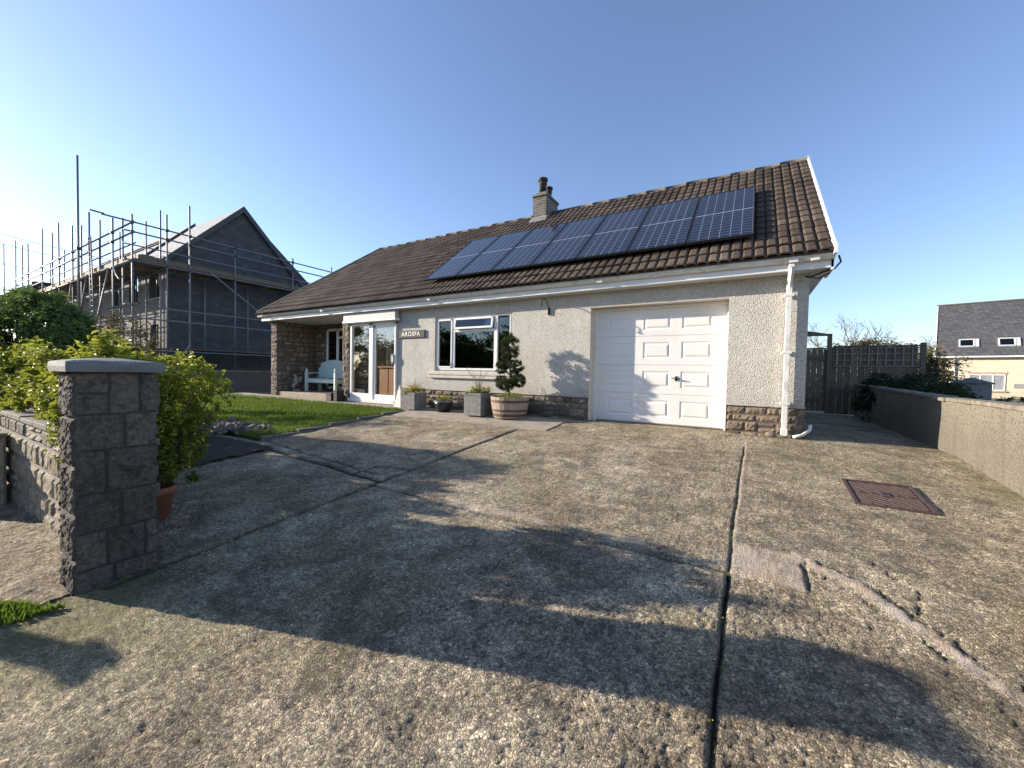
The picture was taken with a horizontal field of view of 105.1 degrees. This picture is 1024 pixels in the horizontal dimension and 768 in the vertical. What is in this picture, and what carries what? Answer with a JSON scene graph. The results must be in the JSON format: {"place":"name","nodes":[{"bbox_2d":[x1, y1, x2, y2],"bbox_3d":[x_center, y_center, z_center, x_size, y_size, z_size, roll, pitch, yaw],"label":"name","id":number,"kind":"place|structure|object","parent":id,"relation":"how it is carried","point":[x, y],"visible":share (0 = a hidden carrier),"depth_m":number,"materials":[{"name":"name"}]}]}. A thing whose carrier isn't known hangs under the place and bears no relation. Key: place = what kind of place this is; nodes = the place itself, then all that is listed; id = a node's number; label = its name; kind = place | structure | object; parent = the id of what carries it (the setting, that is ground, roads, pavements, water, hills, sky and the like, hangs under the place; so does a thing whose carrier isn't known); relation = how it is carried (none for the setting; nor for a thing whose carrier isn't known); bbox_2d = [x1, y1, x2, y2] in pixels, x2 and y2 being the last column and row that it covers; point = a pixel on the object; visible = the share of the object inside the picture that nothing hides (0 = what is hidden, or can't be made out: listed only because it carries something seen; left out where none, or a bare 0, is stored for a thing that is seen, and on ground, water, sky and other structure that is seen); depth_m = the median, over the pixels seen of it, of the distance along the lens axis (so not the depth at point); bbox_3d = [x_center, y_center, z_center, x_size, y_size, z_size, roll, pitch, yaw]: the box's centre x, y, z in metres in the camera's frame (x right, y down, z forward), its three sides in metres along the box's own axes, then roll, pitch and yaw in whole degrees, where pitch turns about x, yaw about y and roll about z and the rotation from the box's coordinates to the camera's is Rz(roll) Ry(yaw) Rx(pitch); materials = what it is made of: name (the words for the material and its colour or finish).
{"place":"outdoors","nodes":[
{"label":"outdoors","id":0,"kind":"place"},
{"bbox_2d":[0,597,65,626],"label":"verge grass","id":1,"kind":"structure","parent":0,"point":[25,610],"depth_m":2.17,"materials":[{"name":"green plant"}]},
{"bbox_2d":[0,499,174,617],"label":"stony verge","id":2,"kind":"structure","parent":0,"point":[31,553],"depth_m":2.83,"materials":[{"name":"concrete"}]},
{"bbox_2d":[43,325,175,476],"bbox_3d":[-3.414,0.350,3.315,1.096,1.662,0.710,2,2,31],"label":"leafy shrub","id":3,"kind":"object","parent":2,"relation":"on","point":[105,348],"visible":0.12,"depth_m":3.20,"materials":[{"name":"green plant"}]},
{"bbox_2d":[177,431,272,468],"bbox_3d":[-8.454,0.898,7.482,10.400,0.317,2.050,2,2,31],"label":"flower bed","id":4,"kind":"object","parent":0,"point":[218,448],"visible":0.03,"depth_m":5.72,"materials":[{"name":"soil"}]},
{"bbox_2d":[0,336,70,405],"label":"leafy shrub","id":5,"kind":"object","parent":4,"relation":"on","point":[20,360],"visible":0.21,"depth_m":5.17,"materials":[{"name":"green plant"}]},
{"bbox_2d":[0,339,77,434],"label":"leafy shrub","id":6,"kind":"object","parent":4,"relation":"on","point":[14,394],"visible":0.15,"depth_m":4.40,"materials":[{"name":"green plant"}]},
{"bbox_2d":[20,371,62,419],"bbox_3d":[-4.352,0.433,4.102,1.919,1.390,0.953,2,2,31],"label":"leafy shrub","id":7,"kind":"object","parent":4,"relation":"on","point":[43,408],"visible":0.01,"depth_m":3.81,"materials":[{"name":"green plant"}]},
{"bbox_2d":[0,281,103,403],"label":"evergreen hedge","id":8,"kind":"object","parent":4,"relation":"on","point":[65,325],"visible":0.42,"depth_m":5.86,"materials":[{"name":"green plant"}]},
{"bbox_2d":[174,409,215,437],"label":"plant","id":9,"kind":"object","parent":4,"relation":"on","point":[208,425],"visible":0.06,"depth_m":6.50,"materials":[{"name":"green plant"}]},
{"bbox_2d":[172,392,403,440],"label":"lawn ground","id":10,"kind":"structure","parent":0,"point":[242,436],"depth_m":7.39,"materials":[{"name":"green plant"}]},
{"bbox_2d":[199,416,277,434],"bbox_3d":[-5.133,0.766,7.264,2.115,0.212,0.955,2,2,31],"label":"rubble heap","id":11,"kind":"object","parent":10,"relation":"on","point":[235,426],"visible":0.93,"depth_m":7.01,"materials":[{"name":"stone"}]},
{"bbox_2d":[226,393,410,410],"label":"path","id":12,"kind":"structure","parent":0,"point":[349,402],"depth_m":10.96,"materials":[{"name":"concrete"}]},
{"bbox_2d":[325,392,333,400],"bbox_3d":[-5.033,0.353,10.957,0.260,0.220,0.240,2,2,31],"label":"storage box","id":13,"kind":"object","parent":12,"relation":"on","point":[330,396],"visible":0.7,"depth_m":10.86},
{"bbox_2d":[333,390,343,400],"bbox_3d":[-4.774,0.323,10.802,0.170,0.300,0.240,2,2,31],"label":"storage box","id":14,"kind":"object","parent":12,"relation":"on","point":[338,395],"visible":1,"depth_m":10.72,"materials":[{"name":"black plastic"}]},
{"bbox_2d":[394,385,402,406],"bbox_3d":[-2.712,0.289,9.511,0.230,0.530,0.200,2,2,31],"label":"garden ornament","id":15,"kind":"object","parent":12,"relation":"on","point":[397,403],"visible":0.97,"depth_m":9.46,"materials":[{"name":"white"}]},
{"bbox_2d":[400,379,427,409],"bbox_3d":[-2.319,0.234,9.105,0.701,0.679,0.459,2,2,31],"label":"stone planter","id":16,"kind":"object","parent":12,"relation":"on","point":[414,400],"visible":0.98,"depth_m":8.99,"materials":[{"name":"stone"}]},
{"bbox_2d":[390,407,474,421],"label":"front path","id":17,"kind":"structure","parent":0,"point":[450,415],"depth_m":8.28,"materials":[{"name":"concrete"}]},
{"bbox_2d":[432,396,453,411],"bbox_3d":[-1.525,0.431,8.688,0.485,0.339,0.430,2,2,31],"label":"round pot","id":18,"kind":"object","parent":17,"relation":"on","point":[444,404],"visible":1,"depth_m":8.55,"materials":[{"name":"black ceramic"}]},
{"bbox_2d":[464,367,493,415],"bbox_3d":[-0.708,0.126,8.135,0.603,1.013,0.595,2,2,31],"label":"stone planter","id":19,"kind":"object","parent":17,"relation":"on","point":[477,401],"visible":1,"depth_m":7.93,"materials":[{"name":"stone"}]},
{"bbox_2d":[0,410,1023,767],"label":"driveway","id":20,"kind":"structure","parent":0,"point":[396,592],"depth_m":2.08,"materials":[{"name":"concrete"}]},
{"bbox_2d":[146,349,235,520],"bbox_3d":[-3.012,0.421,3.538,0.736,1.479,0.715,2,2,31],"label":"potted shrub","id":21,"kind":"object","parent":20,"relation":"on","point":[188,417],"visible":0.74,"depth_m":3.45,"materials":[{"name":"green plant"}]},
{"bbox_2d":[709,454,743,752],"bbox_3d":[1.070,1.214,1.963,0.093,0.574,7.057,2,2,31],"label":"expansion joint","id":22,"kind":"object","parent":20,"relation":"on","point":[729,573],"visible":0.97,"depth_m":2.81,"materials":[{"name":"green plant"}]},
{"bbox_2d":[765,431,776,436],"bbox_3d":[3.829,0.743,5.798,0.144,0.085,0.091,2,2,31],"label":"loose stone","id":23,"kind":"object","parent":20,"relation":"on","point":[770,434],"visible":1,"depth_m":5.77,"materials":[{"name":"stone"}]},
{"bbox_2d":[804,348,826,410],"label":"wooden gate","id":24,"kind":"structure","parent":20,"relation":"on","point":[815,360],"depth_m":11.18,"materials":[{"name":"wood"}]},
{"bbox_2d":[824,334,926,414],"bbox_3d":[9.708,-0.260,10.541,1.990,2.240,0.100,2,2,31],"label":"wooden fence","id":25,"kind":"object","parent":20,"relation":"on","point":[898,360],"visible":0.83,"depth_m":10.71,"materials":[{"name":"wood"}]},
{"bbox_2d":[807,331,827,336],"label":"gate arch","id":26,"kind":"structure","parent":25,"relation":"attached to","point":[810,333],"depth_m":11.13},
{"bbox_2d":[850,368,909,421],"bbox_3d":[8.819,0.271,9.329,1.107,1.299,3.522,2,2,31],"label":"ivy bush","id":27,"kind":"object","parent":20,"relation":"on","point":[860,402],"visible":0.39,"depth_m":9.18,"materials":[{"name":"green plant"}]},
{"bbox_2d":[841,478,940,515],"bbox_3d":[3.375,1.008,3.546,0.545,0.084,0.742,2,2,31],"label":"manhole cover","id":28,"kind":"object","parent":20,"relation":"in","point":[883,495],"visible":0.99,"depth_m":3.50,"materials":[{"name":"metal"}]},
{"bbox_2d":[0,0,1023,380],"label":"sky","id":29,"kind":"structure","parent":0,"point":[347,130],"materials":[{"name":"blue"}]},
{"bbox_2d":[458,414,571,430],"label":"front path","id":30,"kind":"structure","parent":0,"point":[538,423],"depth_m":7.30,"materials":[{"name":"concrete"}]},
{"bbox_2d":[489,392,528,418],"bbox_3d":[-0.084,0.400,7.805,0.915,0.512,0.777,2,2,31],"label":"barrel planter","id":31,"kind":"object","parent":30,"relation":"on","point":[506,406],"visible":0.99,"depth_m":7.48,"materials":[{"name":"brown wood"}]},
{"bbox_2d":[494,331,526,396],"bbox_3d":[-0.057,-0.383,7.750,0.705,1.325,0.476,2,2,31],"label":"topiary","id":32,"kind":"object","parent":31,"relation":"on","point":[505,384],"visible":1,"depth_m":7.68,"materials":[{"name":"green plant"}]},
{"bbox_2d":[192,391,1023,439],"bbox_3d":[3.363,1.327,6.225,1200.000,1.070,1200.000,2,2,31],"label":"ground","id":33,"kind":"structure","parent":0,"point":[269,393],"depth_m":15.32,"materials":[{"name":"green plant"}]},
{"bbox_2d":[0,431,6,504],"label":"stub wall","id":34,"kind":"structure","parent":33,"relation":"on","point":[3,487],"depth_m":4.14,"materials":[{"name":"stone"}]},
{"bbox_2d":[0,405,159,535],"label":"garden wall","id":35,"kind":"structure","parent":33,"relation":"on","point":[33,479],"depth_m":3.74,"materials":[{"name":"stone"}]},
{"bbox_2d":[47,358,165,595],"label":"stone pier","id":36,"kind":"structure","parent":33,"relation":"on","point":[108,473],"depth_m":2.42,"materials":[{"name":"stone"}]},
{"bbox_2d":[87,309,164,357],"bbox_3d":[-9.185,-0.500,9.122,1.710,2.480,1.707,2,2,31],"label":"brown shrub","id":37,"kind":"object","parent":33,"relation":"on","point":[140,335],"visible":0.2,"depth_m":9.18,"materials":[{"name":"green plant"}]},
{"bbox_2d":[164,370,270,391],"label":"retaining wall","id":38,"kind":"structure","parent":33,"relation":"on","point":[250,380],"depth_m":15.66,"materials":[{"name":"grey concrete"}]},
{"bbox_2d":[278,390,352,401],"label":"porch floor","id":39,"kind":"structure","parent":33,"relation":"on","point":[316,394],"depth_m":12.27,"materials":[{"name":"concrete"}]},
{"bbox_2d":[291,374,301,390],"bbox_3d":[-7.135,-0.048,12.953,0.240,0.567,0.248,2,2,31],"label":"garden statue","id":40,"kind":"object","parent":39,"relation":"on","point":[295,381],"visible":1,"depth_m":12.90,"materials":[{"name":"stone"}]},
{"bbox_2d":[305,360,341,390],"bbox_3d":[-6.018,-0.265,12.782,1.610,1.055,0.570,2,2,31],"label":"garden bench","id":41,"kind":"object","parent":39,"relation":"on","point":[328,371],"visible":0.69,"depth_m":12.93,"materials":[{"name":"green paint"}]},
{"bbox_2d":[259,410,403,441],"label":"lawn kerb","id":42,"kind":"structure","parent":33,"relation":"on","point":[266,438],"depth_m":7.12,"materials":[{"name":"grey concrete"}]},
{"bbox_2d":[255,156,841,438],"bbox_3d":[-0.131,-2.634,11.976,14.761,6.510,7.322,2,2,31],"label":"bungalow","id":43,"kind":"object","parent":33,"relation":"on","point":[711,335],"visible":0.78,"depth_m":7.44,"materials":[{"name":"paint"}]},
{"bbox_2d":[326,328,341,388],"bbox_3d":[-5.643,-0.835,12.945,1.480,2.000,0.080,2,2,31],"label":"window","id":44,"kind":"structure","parent":43,"relation":"in","point":[333,337],"depth_m":13.11,"materials":[{"name":"white plastic"}]},
{"bbox_2d":[347,321,397,404],"bbox_3d":[-3.697,-0.564,10.365,1.820,2.120,0.160,2,2,31],"label":"sliding door","id":45,"kind":"structure","parent":43,"relation":"in","point":[373,345],"depth_m":10.33,"materials":[{"name":"white plastic"}]},
{"bbox_2d":[399,330,424,337],"bbox_3d":[-2.468,-1.227,9.641,0.870,0.185,0.042,2,2,31],"label":"house sign","id":46,"kind":"object","parent":43,"relation":"attached to","point":[413,334],"visible":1,"depth_m":9.61,"materials":[{"name":"stone"}]},
{"bbox_2d":[424,235,500,280],"bbox_3d":[-1.188,-3.204,9.881,0.941,1.521,1.905,2,2,31],"label":"solar panel","id":47,"kind":"object","parent":43,"relation":"attached to","point":[458,262],"visible":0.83,"depth_m":9.75,"materials":[{"name":"blue glass"}]},
{"bbox_2d":[428,311,514,378],"bbox_3d":[-0.888,-0.839,8.828,2.400,1.428,0.308,2,2,31],"label":"window","id":48,"kind":"structure","parent":43,"relation":"in","point":[451,333],"depth_m":8.96,"materials":[{"name":"white plastic"}]},
{"bbox_2d":[456,229,532,276],"bbox_3d":[-0.366,-3.174,9.391,0.941,1.521,1.905,2,2,31],"label":"solar panel","id":49,"kind":"object","parent":43,"relation":"attached to","point":[489,258],"visible":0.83,"depth_m":9.25,"materials":[{"name":"blue glass"}]},
{"bbox_2d":[491,222,567,271],"bbox_3d":[0.455,-3.144,8.900,0.941,1.521,1.905,2,2,31],"label":"solar panel","id":50,"kind":"object","parent":43,"relation":"attached to","point":[528,248],"visible":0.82,"depth_m":8.76,"materials":[{"name":"blue glass"}]},
{"bbox_2d":[531,214,606,266],"bbox_3d":[1.277,-3.114,8.410,0.941,1.521,1.905,2,2,31],"label":"solar panel","id":51,"kind":"object","parent":43,"relation":"attached to","point":[569,241],"visible":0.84,"depth_m":8.26,"materials":[{"name":"blue glass"}]},
{"bbox_2d":[575,206,650,259],"bbox_3d":[2.098,-3.083,7.920,0.941,1.521,1.905,2,2,31],"label":"solar panel","id":52,"kind":"object","parent":43,"relation":"attached to","point":[614,234],"visible":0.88,"depth_m":7.76,"materials":[{"name":"blue glass"}]},
{"bbox_2d":[592,301,728,430],"bbox_3d":[2.543,-0.329,6.966,2.266,2.110,0.104,2,2,31],"label":"garage door","id":53,"kind":"structure","parent":43,"relation":"in","point":[658,364],"depth_m":6.90,"materials":[{"name":"white metal"}]},
{"bbox_2d":[627,196,699,252],"bbox_3d":[2.920,-3.053,7.430,0.941,1.521,1.905,2,2,31],"label":"solar panel","id":54,"kind":"object","parent":43,"relation":"attached to","point":[665,225],"visible":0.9,"depth_m":7.26,"materials":[{"name":"blue glass"}]},
{"bbox_2d":[686,186,754,244],"bbox_3d":[3.741,-3.023,6.940,0.941,1.521,1.905,2,2,31],"label":"solar panel","id":55,"kind":"object","parent":43,"relation":"attached to","point":[725,215],"visible":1,"depth_m":6.76,"materials":[{"name":"blue glass"}]},
{"bbox_2d":[807,321,830,397],"bbox_3d":[13.054,-1.019,17.911,2.791,3.678,2.342,2,2,31],"label":"bare tree","id":56,"kind":"object","parent":33,"relation":"on","point":[816,344],"visible":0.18,"depth_m":17.45,"materials":[{"name":"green plant"}]},
{"bbox_2d":[833,312,904,346],"bbox_3d":[16.067,-1.140,17.410,3.282,4.050,2.699,2,2,31],"label":"bare tree","id":57,"kind":"object","parent":33,"relation":"on","point":[851,328],"visible":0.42,"depth_m":17.37,"materials":[{"name":"brown plant"}]},
{"bbox_2d":[809,332,976,404],"bbox_3d":[13.419,-0.483,14.764,5.981,2.965,1.571,2,2,31],"label":"dry hedge","id":58,"kind":"object","parent":33,"relation":"on","point":[872,342],"visible":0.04,"depth_m":13.96,"materials":[{"name":"brown plant"}]},
{"bbox_2d":[864,333,974,370],"bbox_3d":[17.013,-0.380,16.670,3.068,3.602,3.482,0,2,-32],"label":"bare tree","id":59,"kind":"object","parent":33,"relation":"on","point":[946,352],"visible":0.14,"depth_m":16.12,"materials":[{"name":"brown plant"}]},
{"bbox_2d":[917,350,942,391],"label":"evergreen bush","id":60,"kind":"object","parent":33,"relation":"on","point":[930,360],"visible":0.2,"depth_m":10.56,"materials":[{"name":"green plant"}]},
{"bbox_2d":[917,342,951,388],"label":"dry hedge","id":61,"kind":"object","parent":33,"relation":"on","point":[940,362],"visible":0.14,"depth_m":12.71,"materials":[{"name":"brown plant"}]},
{"bbox_2d":[853,384,1023,496],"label":"boundary wall","id":62,"kind":"structure","parent":33,"relation":"on","point":[986,437],"depth_m":4.62,"materials":[{"name":"beige paint"}]},
{"bbox_2d":[935,298,1023,398],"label":"cream house","id":63,"kind":"structure","parent":33,"relation":"on","point":[988,336],"depth_m":33.94,"materials":[{"name":"paint"}]},
{"bbox_2d":[968,374,1006,391],"bbox_3d":[39.986,-0.076,33.019,0.097,1.473,2.150,0,2,-43],"label":"window","id":64,"kind":"structure","parent":63,"relation":"in","point":[999,379],"depth_m":32.70,"materials":[{"name":"white plastic"}]},
{"bbox_2d":[992,395,1023,402],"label":"shrub","id":65,"kind":"object","parent":33,"relation":"on","point":[1008,399],"visible":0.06,"depth_m":6.82,"materials":[{"name":"green plant"}]},
{"bbox_2d":[883,366,983,398],"bbox_3d":[8.320,0.298,7.932,1.257,1.288,4.615,2,2,31],"label":"ivy bush","id":66,"kind":"object","parent":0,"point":[914,379],"visible":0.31,"depth_m":7.33,"materials":[{"name":"green plant"}]},
{"bbox_2d":[951,377,995,399],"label":"shed","id":67,"kind":"structure","parent":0,"point":[984,387],"depth_m":8.69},
{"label":"building plot","id":68,"kind":"structure","parent":0,"visible":0},
{"bbox_2d":[76,155,80,309],"bbox_3d":[-23.014,-6.282,20.811,0.160,11.550,0.160,2,2,31],"label":"tall pole","id":69,"kind":"object","parent":68,"relation":"on","point":[78,248],"visible":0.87,"depth_m":20.73,"materials":[{"name":"metal"}]},
{"bbox_2d":[2,206,331,371],"bbox_3d":[-26.747,-6.029,29.702,29.800,10.400,13.571,2,2,31],"label":"scaffolding","id":70,"kind":"object","parent":68,"relation":"on","point":[128,267],"visible":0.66,"depth_m":20.38,"materials":[{"name":"metal"}]},
{"bbox_2d":[29,281,51,289],"bbox_3d":[-33.581,-6.759,28.163,1.400,0.950,1.379,2,2,31],"label":"mixing tub","id":71,"kind":"object","parent":70,"relation":"on","point":[46,284],"visible":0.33,"depth_m":27.59,"materials":[{"name":"black plastic"}]},
{"bbox_2d":[66,207,308,372],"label":"unfinished house","id":72,"kind":"structure","parent":68,"relation":"on","point":[240,228],"depth_m":22.34,"materials":[{"name":"concrete"}]},
{"bbox_2d":[1,243,95,265],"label":"overhead cable","id":73,"kind":"object","parent":72,"relation":"attached to","point":[40,253],"visible":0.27,"depth_m":30.36,"materials":[{"name":"grey metal"}]},
{"bbox_2d":[0,233,107,259],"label":"overhead cable","id":74,"kind":"object","parent":72,"relation":"attached to","point":[49,246],"visible":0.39,"depth_m":30.37,"materials":[{"name":"grey metal"}]}
]}

